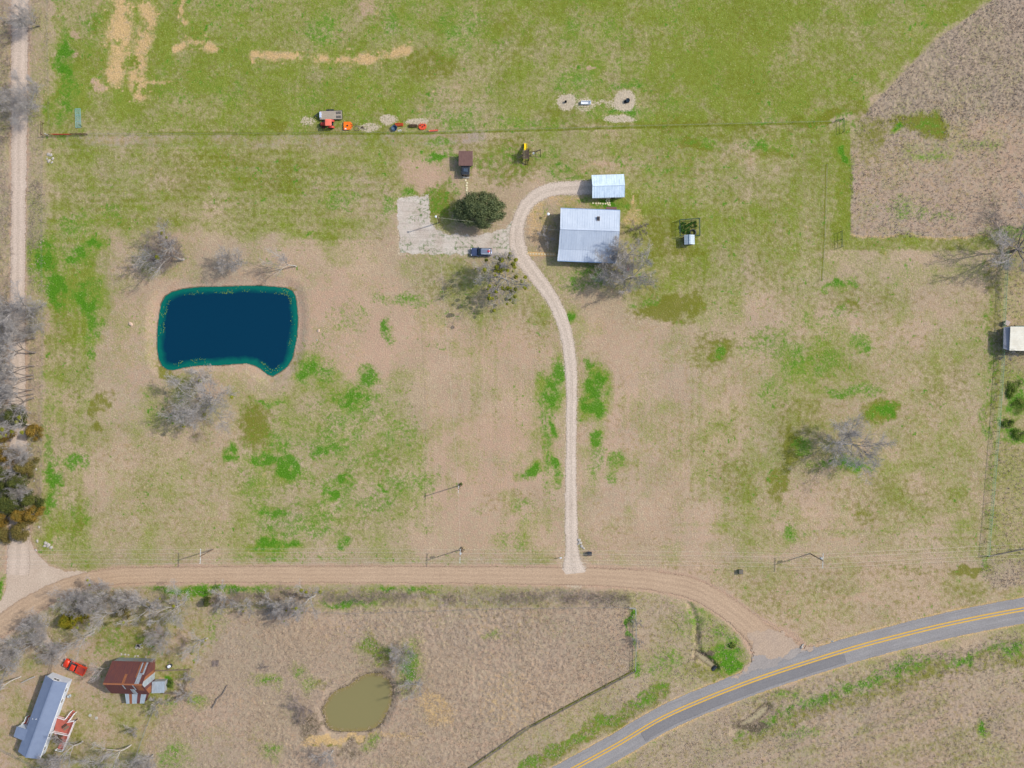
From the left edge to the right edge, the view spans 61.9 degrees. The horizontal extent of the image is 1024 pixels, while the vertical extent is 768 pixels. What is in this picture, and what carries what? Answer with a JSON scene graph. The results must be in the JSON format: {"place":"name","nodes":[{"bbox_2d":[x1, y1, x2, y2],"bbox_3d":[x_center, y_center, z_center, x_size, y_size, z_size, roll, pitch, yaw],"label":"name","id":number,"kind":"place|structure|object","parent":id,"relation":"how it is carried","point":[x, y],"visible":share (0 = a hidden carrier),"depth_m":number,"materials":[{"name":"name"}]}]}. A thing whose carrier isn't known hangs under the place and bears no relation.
{"place":"outdoors","nodes":[
{"label":"outdoors","id":0,"kind":"place"},
{"bbox_2d":[35,625,66,661],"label":"neighbour track","id":1,"kind":"structure","parent":0,"point":[63,656],"depth_m":204.77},
{"bbox_2d":[157,286,297,375],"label":"pond water","id":2,"kind":"structure","parent":0,"point":[255,325],"depth_m":205.35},
{"bbox_2d":[158,286,294,370],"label":"pond algae","id":3,"kind":"object","parent":2,"relation":"on","point":[232,293],"visible":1,"depth_m":205.33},
{"bbox_2d":[322,673,391,730],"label":"muddy pond water","id":4,"kind":"structure","parent":0,"point":[363,704],"depth_m":205.25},
{"bbox_2d":[0,565,797,652],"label":"dirt road","id":5,"kind":"structure","parent":0,"point":[742,619],"depth_m":204.76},
{"bbox_2d":[0,0,1023,767],"bbox_3d":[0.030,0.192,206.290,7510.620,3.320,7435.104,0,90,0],"label":"ground","id":6,"kind":"structure","parent":0,"point":[738,360],"depth_m":204.79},
{"bbox_2d":[0,512,10,527],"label":"cedar tree","id":7,"kind":"object","parent":6,"relation":"on","point":[3,519],"visible":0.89,"depth_m":201.29,"materials":[{"name":"brown plant"}]},
{"bbox_2d":[0,466,15,495],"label":"cedar tree","id":8,"kind":"object","parent":6,"relation":"on","point":[3,486],"visible":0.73,"depth_m":201.57,"materials":[{"name":"green plant"}]},
{"bbox_2d":[0,660,16,685],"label":"bare tree","id":9,"kind":"object","parent":6,"relation":"on","point":[5,674],"visible":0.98,"depth_m":199.74,"materials":[{"name":"grey plant"}]},
{"bbox_2d":[0,429,17,442],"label":"cedar tree","id":10,"kind":"object","parent":6,"relation":"on","point":[5,439],"visible":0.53,"depth_m":202.26,"materials":[{"name":"green plant"}]},
{"bbox_2d":[0,524,18,544],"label":"cedar tree","id":11,"kind":"object","parent":6,"relation":"on","point":[4,537],"visible":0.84,"depth_m":200.93,"materials":[{"name":"brown plant"}]},
{"bbox_2d":[0,444,18,465],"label":"cedar tree","id":12,"kind":"object","parent":6,"relation":"on","point":[3,459],"visible":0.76,"depth_m":202.10,"materials":[{"name":"brown plant"}]},
{"bbox_2d":[0,302,19,342],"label":"bare tree","id":13,"kind":"object","parent":6,"relation":"on","point":[6,320],"visible":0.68,"depth_m":199.62,"materials":[{"name":"grey plant"}]},
{"bbox_2d":[0,487,27,516],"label":"cedar tree","id":14,"kind":"object","parent":6,"relation":"on","point":[6,504],"visible":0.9,"depth_m":199.90,"materials":[{"name":"green plant"}]},
{"bbox_2d":[2,403,27,427],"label":"cedar tree","id":15,"kind":"object","parent":6,"relation":"on","point":[8,413],"visible":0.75,"depth_m":200.75,"materials":[{"name":"green plant"}]},
{"bbox_2d":[0,634,30,672],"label":"bare tree","id":16,"kind":"object","parent":6,"relation":"on","point":[16,651],"visible":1,"depth_m":199.75,"materials":[{"name":"grey plant"}]},
{"bbox_2d":[0,402,30,438],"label":"bare tree","id":17,"kind":"object","parent":6,"relation":"on","point":[16,422],"visible":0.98,"depth_m":198.34,"materials":[{"name":"grey plant"}]},
{"bbox_2d":[0,384,33,427],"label":"bare tree","id":18,"kind":"object","parent":6,"relation":"on","point":[8,394],"visible":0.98,"depth_m":198.49,"materials":[{"name":"grey plant"}]},
{"bbox_2d":[0,365,33,378],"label":"bare tree","id":19,"kind":"object","parent":6,"relation":"on","point":[4,370],"visible":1,"depth_m":198.07,"materials":[{"name":"grey plant"}]},
{"bbox_2d":[0,357,33,376],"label":"bare tree","id":20,"kind":"object","parent":6,"relation":"on","point":[10,363],"visible":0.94,"depth_m":198.06,"materials":[{"name":"grey plant"}]},
{"bbox_2d":[6,0,29,575],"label":"dirt lane","id":21,"kind":"structure","parent":6,"relation":"on","point":[18,552],"depth_m":204.76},
{"bbox_2d":[2,440,33,466],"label":"bare tree","id":22,"kind":"object","parent":6,"relation":"on","point":[23,455],"visible":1,"depth_m":200.05,"materials":[{"name":"grey plant"}]},
{"bbox_2d":[0,280,35,324],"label":"bare tree","id":23,"kind":"object","parent":6,"relation":"on","point":[12,304],"visible":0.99,"depth_m":197.82,"materials":[{"name":"grey plant"}]},
{"bbox_2d":[0,320,35,365],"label":"bare tree","id":24,"kind":"object","parent":6,"relation":"on","point":[10,353],"visible":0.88,"depth_m":198.59,"materials":[{"name":"grey plant"}]},
{"bbox_2d":[0,333,35,347],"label":"bare tree","id":25,"kind":"object","parent":6,"relation":"on","point":[11,339],"visible":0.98,"depth_m":198.05,"materials":[{"name":"grey plant"}]},
{"bbox_2d":[4,483,32,504],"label":"bare tree","id":26,"kind":"object","parent":6,"relation":"on","point":[17,491],"visible":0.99,"depth_m":200.79,"materials":[{"name":"grey plant"}]},
{"bbox_2d":[4,371,33,388],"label":"bare tree","id":27,"kind":"object","parent":6,"relation":"on","point":[15,380],"visible":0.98,"depth_m":198.86,"materials":[{"name":"grey plant"}]},
{"bbox_2d":[0,0,39,28],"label":"bare tree","id":28,"kind":"object","parent":6,"relation":"on","point":[22,19],"visible":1,"depth_m":199.68,"materials":[{"name":"grey plant"}]},
{"bbox_2d":[6,473,33,489],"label":"cedar tree","id":29,"kind":"object","parent":6,"relation":"on","point":[14,482],"visible":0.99,"depth_m":200.42,"materials":[{"name":"green plant"}]},
{"bbox_2d":[9,519,32,543],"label":"cedar tree","id":30,"kind":"object","parent":6,"relation":"on","point":[17,532],"visible":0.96,"depth_m":200.39,"materials":[{"name":"brown plant"}]},
{"bbox_2d":[10,508,33,523],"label":"cedar tree","id":31,"kind":"object","parent":6,"relation":"on","point":[17,515],"visible":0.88,"depth_m":199.66,"materials":[{"name":"brown plant"}]},
{"bbox_2d":[0,67,45,132],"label":"bare tree","id":32,"kind":"object","parent":6,"relation":"on","point":[33,87],"visible":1,"depth_m":199.41,"materials":[{"name":"grey plant"}]},
{"bbox_2d":[0,292,47,341],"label":"bare tree","id":33,"kind":"object","parent":6,"relation":"on","point":[33,310],"visible":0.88,"depth_m":200.12,"materials":[{"name":"grey plant"}]},
{"bbox_2d":[12,457,40,477],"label":"cedar tree","id":34,"kind":"object","parent":6,"relation":"on","point":[29,466],"visible":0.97,"depth_m":201.25,"materials":[{"name":"brown plant"}]},
{"bbox_2d":[20,489,45,507],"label":"cedar tree","id":35,"kind":"object","parent":6,"relation":"on","point":[27,500],"visible":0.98,"depth_m":201.21,"materials":[{"name":"green plant"}]},
{"bbox_2d":[15,606,52,653],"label":"bare tree","id":36,"kind":"object","parent":6,"relation":"on","point":[28,626],"visible":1,"depth_m":199.96,"materials":[{"name":"grey plant"}]},
{"bbox_2d":[25,423,43,440],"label":"cedar tree","id":37,"kind":"object","parent":6,"relation":"on","point":[30,431],"visible":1,"depth_m":202.15,"materials":[{"name":"brown plant"}]},
{"bbox_2d":[24,505,46,522],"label":"cedar tree","id":38,"kind":"object","parent":6,"relation":"on","point":[31,510],"visible":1,"depth_m":201.58,"materials":[{"name":"brown plant"}]},
{"bbox_2d":[40,138,43,532],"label":"wire fence","id":39,"kind":"object","parent":6,"relation":"on","point":[41,317],"visible":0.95,"depth_m":204.14,"materials":[{"name":"grey metal"}]},
{"bbox_2d":[13,672,71,758],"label":"long house","id":40,"kind":"structure","parent":6,"relation":"on","point":[35,733],"depth_m":201.45,"materials":[{"name":"metal"}]},
{"bbox_2d":[0,530,87,612],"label":"lane junction","id":41,"kind":"object","parent":6,"relation":"on","point":[43,573],"visible":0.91,"depth_m":204.79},
{"bbox_2d":[36,639,65,667],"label":"bare tree","id":42,"kind":"object","parent":6,"relation":"on","point":[53,652],"visible":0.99,"depth_m":200.58,"materials":[{"name":"grey plant"}]},
{"bbox_2d":[36,754,66,767],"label":"bare tree","id":43,"kind":"object","parent":6,"relation":"on","point":[47,761],"visible":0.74,"depth_m":201.00,"materials":[{"name":"grey plant"}]},
{"bbox_2d":[52,710,76,752],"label":"deck","id":44,"kind":"structure","parent":6,"relation":"on","point":[61,721],"depth_m":204.25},
{"bbox_2d":[46,730,82,767],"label":"bare tree","id":45,"kind":"object","parent":6,"relation":"on","point":[63,753],"visible":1,"depth_m":198.13,"materials":[{"name":"grey plant"}]},
{"bbox_2d":[57,610,75,629],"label":"cedar tree","id":46,"kind":"object","parent":6,"relation":"on","point":[66,620],"visible":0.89,"depth_m":201.87,"materials":[{"name":"green plant"}]},
{"bbox_2d":[46,585,90,619],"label":"bare tree","id":47,"kind":"object","parent":6,"relation":"on","point":[68,597],"visible":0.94,"depth_m":200.48,"materials":[{"name":"grey plant"}]},
{"bbox_2d":[62,658,86,675],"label":"pickup truck","id":48,"kind":"object","parent":6,"relation":"on","point":[77,668],"visible":0.97,"depth_m":203.66,"materials":[{"name":"orange paint"}]},
{"bbox_2d":[58,625,93,663],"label":"bare tree","id":49,"kind":"object","parent":6,"relation":"on","point":[76,641],"visible":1,"depth_m":198.64,"materials":[{"name":"grey plant"}]},
{"bbox_2d":[70,610,87,623],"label":"cedar tree","id":50,"kind":"object","parent":6,"relation":"on","point":[80,617],"visible":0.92,"depth_m":201.97,"materials":[{"name":"green plant"}]},
{"bbox_2d":[72,756,106,767],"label":"bare tree","id":51,"kind":"object","parent":6,"relation":"on","point":[92,763],"visible":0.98,"depth_m":198.79,"materials":[{"name":"grey plant"}]},
{"bbox_2d":[72,574,115,625],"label":"bare tree","id":52,"kind":"object","parent":6,"relation":"on","point":[101,607],"visible":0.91,"depth_m":200.05,"materials":[{"name":"grey plant"}]},
{"bbox_2d":[81,597,115,637],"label":"bare tree","id":53,"kind":"object","parent":6,"relation":"on","point":[100,622],"visible":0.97,"depth_m":197.98,"materials":[{"name":"grey plant"}]},
{"bbox_2d":[90,741,131,767],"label":"bare tree","id":54,"kind":"object","parent":6,"relation":"on","point":[107,755],"visible":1,"depth_m":199.21,"materials":[{"name":"grey plant"}]},
{"bbox_2d":[110,588,145,616],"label":"bare tree","id":55,"kind":"object","parent":6,"relation":"on","point":[122,597],"visible":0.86,"depth_m":199.67,"materials":[{"name":"grey plant"}]},
{"bbox_2d":[103,657,154,694],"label":"rusty barn","id":56,"kind":"structure","parent":6,"relation":"on","point":[130,675],"depth_m":200.05,"materials":[{"name":"brown metal"}]},
{"bbox_2d":[125,694,148,703],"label":"lean to shed","id":57,"kind":"object","parent":6,"relation":"on","point":[136,698],"visible":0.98,"depth_m":202.54,"materials":[{"name":"metal"}]},
{"bbox_2d":[119,751,156,767],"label":"bare tree","id":58,"kind":"object","parent":6,"relation":"on","point":[142,762],"visible":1,"depth_m":200.07,"materials":[{"name":"grey plant"}]},
{"bbox_2d":[113,591,164,627],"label":"bare tree","id":59,"kind":"object","parent":6,"relation":"on","point":[142,602],"visible":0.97,"depth_m":198.74,"materials":[{"name":"grey plant"}]},
{"bbox_2d":[129,220,184,279],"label":"bare tree","id":60,"kind":"object","parent":6,"relation":"on","point":[157,257],"visible":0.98,"depth_m":198.09,"materials":[{"name":"grey plant"}]},
{"bbox_2d":[145,696,169,717],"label":"bare tree","id":61,"kind":"object","parent":6,"relation":"on","point":[154,708],"visible":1,"depth_m":202.45,"materials":[{"name":"grey plant"}]},
{"bbox_2d":[143,623,174,658],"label":"bare tree","id":62,"kind":"object","parent":6,"relation":"on","point":[155,633],"visible":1,"depth_m":200.90,"materials":[{"name":"grey plant"}]},
{"bbox_2d":[152,679,167,692],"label":"tin shed","id":63,"kind":"structure","parent":6,"relation":"on","point":[159,685],"depth_m":202.82,"materials":[{"name":"grey"}]},
{"bbox_2d":[143,217,187,273],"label":"bare tree","id":64,"kind":"object","parent":6,"relation":"on","point":[175,254],"visible":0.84,"depth_m":199.44,"materials":[{"name":"grey plant"}]},
{"bbox_2d":[144,578,191,631],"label":"bare tree","id":65,"kind":"object","parent":6,"relation":"on","point":[179,619],"visible":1,"depth_m":198.75,"materials":[{"name":"grey plant"}]},
{"bbox_2d":[173,682,194,702],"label":"bare tree","id":66,"kind":"object","parent":6,"relation":"on","point":[179,699],"visible":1,"depth_m":202.79,"materials":[{"name":"grey plant"}]},
{"bbox_2d":[179,627,207,663],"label":"bare tree","id":67,"kind":"object","parent":6,"relation":"on","point":[194,647],"visible":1,"depth_m":198.88,"materials":[{"name":"grey plant"}]},
{"bbox_2d":[157,364,239,437],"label":"bare tree","id":68,"kind":"object","parent":6,"relation":"on","point":[190,411],"visible":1,"depth_m":198.20,"materials":[{"name":"grey plant"}]},
{"bbox_2d":[208,580,233,614],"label":"bare tree","id":69,"kind":"object","parent":6,"relation":"on","point":[221,598],"visible":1,"depth_m":202.32,"materials":[{"name":"grey plant"}]},
{"bbox_2d":[214,244,246,274],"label":"bare tree","id":70,"kind":"object","parent":6,"relation":"on","point":[222,258],"visible":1,"depth_m":200.14,"materials":[{"name":"grey plant"}]},
{"bbox_2d":[232,599,254,617],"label":"bare tree","id":71,"kind":"object","parent":6,"relation":"on","point":[249,603],"visible":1,"depth_m":201.22,"materials":[{"name":"grey plant"}]},
{"bbox_2d":[256,589,280,620],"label":"bare tree","id":72,"kind":"object","parent":6,"relation":"on","point":[269,599],"visible":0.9,"depth_m":202.45,"materials":[{"name":"grey plant"}]},
{"bbox_2d":[259,247,296,278],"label":"bare tree","id":73,"kind":"object","parent":6,"relation":"on","point":[283,258],"visible":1,"depth_m":199.25,"materials":[{"name":"grey plant"}]},
{"bbox_2d":[269,596,304,627],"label":"bare tree","id":74,"kind":"object","parent":6,"relation":"on","point":[284,608],"visible":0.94,"depth_m":199.80,"materials":[{"name":"grey plant"}]},
{"bbox_2d":[285,691,312,724],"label":"shrub","id":75,"kind":"object","parent":6,"relation":"on","point":[298,710],"visible":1,"depth_m":202.79,"materials":[{"name":"grey plant"}]},
{"bbox_2d":[288,578,326,622],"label":"bare tree","id":76,"kind":"object","parent":6,"relation":"on","point":[301,590],"visible":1,"depth_m":198.09,"materials":[{"name":"grey plant"}]},
{"bbox_2d":[0,0,632,611],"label":"undergrowth","id":77,"kind":"object","parent":6,"relation":"on","point":[450,596],"visible":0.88,"depth_m":204.55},
{"bbox_2d":[308,750,336,767],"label":"bare tree","id":78,"kind":"object","parent":6,"relation":"on","point":[327,757],"visible":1,"depth_m":200.72,"materials":[{"name":"grey plant"}]},
{"bbox_2d":[320,119,333,128],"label":"tractor","id":79,"kind":"object","parent":6,"relation":"on","point":[328,123],"visible":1,"depth_m":203.50,"materials":[{"name":"red metal"}]},
{"bbox_2d":[314,109,342,119],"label":"flat trailer","id":80,"kind":"object","parent":6,"relation":"on","point":[332,114],"visible":0.94,"depth_m":204.09,"materials":[{"name":"grey wood"}]},
{"bbox_2d":[389,641,415,674],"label":"bare tree","id":81,"kind":"object","parent":6,"relation":"on","point":[394,652],"visible":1,"depth_m":201.76,"materials":[{"name":"grey plant"}]},
{"bbox_2d":[398,678,424,701],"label":"bare tree","id":82,"kind":"object","parent":6,"relation":"on","point":[418,684],"visible":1,"depth_m":200.76,"materials":[{"name":"grey plant"}]},
{"bbox_2d":[397,194,512,255],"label":"gravel pad","id":83,"kind":"object","parent":6,"relation":"on","point":[418,233],"visible":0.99,"depth_m":204.79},
{"bbox_2d":[471,247,491,256],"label":"pickup truck","id":84,"kind":"object","parent":83,"relation":"on","point":[478,251],"visible":0.94,"depth_m":203.51,"materials":[{"name":"metal"}]},
{"bbox_2d":[86,121,833,133],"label":"wire fence","id":85,"kind":"object","parent":6,"relation":"on","point":[475,130],"visible":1,"depth_m":204.14,"materials":[{"name":"grey metal"}]},
{"bbox_2d":[461,166,469,177],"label":"dark canopy","id":86,"kind":"object","parent":6,"relation":"on","point":[465,170],"visible":1,"depth_m":202.94,"materials":[{"name":"black metal"}]},
{"bbox_2d":[459,151,472,166],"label":"garden shed","id":87,"kind":"structure","parent":6,"relation":"on","point":[465,158],"depth_m":202.45,"materials":[{"name":"brown"}]},
{"bbox_2d":[453,191,506,229],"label":"live oak","id":88,"kind":"object","parent":6,"relation":"on","point":[479,211],"visible":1,"depth_m":200.09,"materials":[{"name":"green plant"}]},
{"bbox_2d":[473,246,531,311],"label":"bare tree","id":89,"kind":"object","parent":6,"relation":"on","point":[499,268],"visible":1,"depth_m":196.72,"materials":[{"name":"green plant"}]},
{"bbox_2d":[520,143,540,162],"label":"play set","id":90,"kind":"object","parent":6,"relation":"on","point":[526,152],"visible":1,"depth_m":203.27,"materials":[{"name":"brown wood"}]},
{"bbox_2d":[472,671,635,767],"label":"wire fence","id":91,"kind":"object","parent":6,"relation":"on","point":[576,702],"visible":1,"depth_m":203.98,"materials":[{"name":"grey metal"}]},
{"bbox_2d":[557,207,619,262],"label":"farmhouse","id":92,"kind":"object","parent":6,"relation":"on","point":[585,234],"visible":0.92,"depth_m":201.06,"materials":[{"name":"white"}]},
{"bbox_2d":[592,174,624,198],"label":"garage","id":93,"kind":"structure","parent":6,"relation":"on","point":[611,186],"depth_m":202.00,"materials":[{"name":"white"}]},
{"bbox_2d":[589,247,643,290],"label":"bare tree","id":94,"kind":"object","parent":6,"relation":"on","point":[603,272],"visible":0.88,"depth_m":200.01,"materials":[{"name":"grey plant"}]},
{"bbox_2d":[608,236,653,276],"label":"bare tree","id":95,"kind":"object","parent":6,"relation":"on","point":[616,238],"visible":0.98,"depth_m":198.61,"materials":[{"name":"grey plant"}]},
{"bbox_2d":[612,241,659,293],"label":"bare tree","id":96,"kind":"object","parent":6,"relation":"on","point":[632,278],"visible":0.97,"depth_m":198.66,"materials":[{"name":"grey plant"}]},
{"bbox_2d":[684,234,694,244],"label":"chicken coop","id":97,"kind":"structure","parent":6,"relation":"on","point":[689,239],"depth_m":202.91,"materials":[{"name":"white"}]},
{"bbox_2d":[695,651,713,666],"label":"ditch puddle water","id":98,"kind":"structure","parent":6,"relation":"on","point":[703,658],"depth_m":205.55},
{"bbox_2d":[740,705,767,725],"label":"roadside puddle water","id":99,"kind":"structure","parent":6,"relation":"on","point":[761,712],"depth_m":205.30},
{"bbox_2d":[731,629,819,678],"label":"junction mouth","id":100,"kind":"object","parent":6,"relation":"on","point":[770,644],"visible":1,"depth_m":204.74},
{"bbox_2d":[738,646,815,676],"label":"junction apron","id":101,"kind":"object","parent":6,"relation":"on","point":[763,662],"visible":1,"depth_m":204.73,"materials":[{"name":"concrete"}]},
{"bbox_2d":[819,410,897,484],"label":"bare tree","id":102,"kind":"object","parent":6,"relation":"on","point":[849,434],"visible":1,"depth_m":197.79,"materials":[{"name":"grey plant"}]},
{"bbox_2d":[985,249,1008,556],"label":"wire fence","id":103,"kind":"object","parent":6,"relation":"on","point":[999,414],"visible":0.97,"depth_m":203.41,"materials":[{"name":"grey metal"}]},
{"bbox_2d":[987,190,1023,271],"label":"bare tree","id":104,"kind":"object","parent":6,"relation":"on","point":[1013,251],"visible":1,"depth_m":198.64,"materials":[{"name":"grey plant"}]},
{"bbox_2d":[1003,326,1023,350],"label":"white roofed barn","id":105,"kind":"structure","parent":6,"relation":"on","point":[1013,337],"depth_m":201.64,"materials":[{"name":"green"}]},
{"bbox_2d":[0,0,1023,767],"bbox_3d":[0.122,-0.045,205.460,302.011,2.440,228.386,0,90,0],"label":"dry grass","id":106,"kind":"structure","parent":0,"point":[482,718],"depth_m":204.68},
{"bbox_2d":[509,180,591,573],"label":"driveway","id":107,"kind":"structure","parent":0,"point":[572,562],"depth_m":204.75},
{"bbox_2d":[552,598,1023,767],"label":"asphalt road","id":108,"kind":"structure","parent":0,"point":[631,737],"depth_m":204.74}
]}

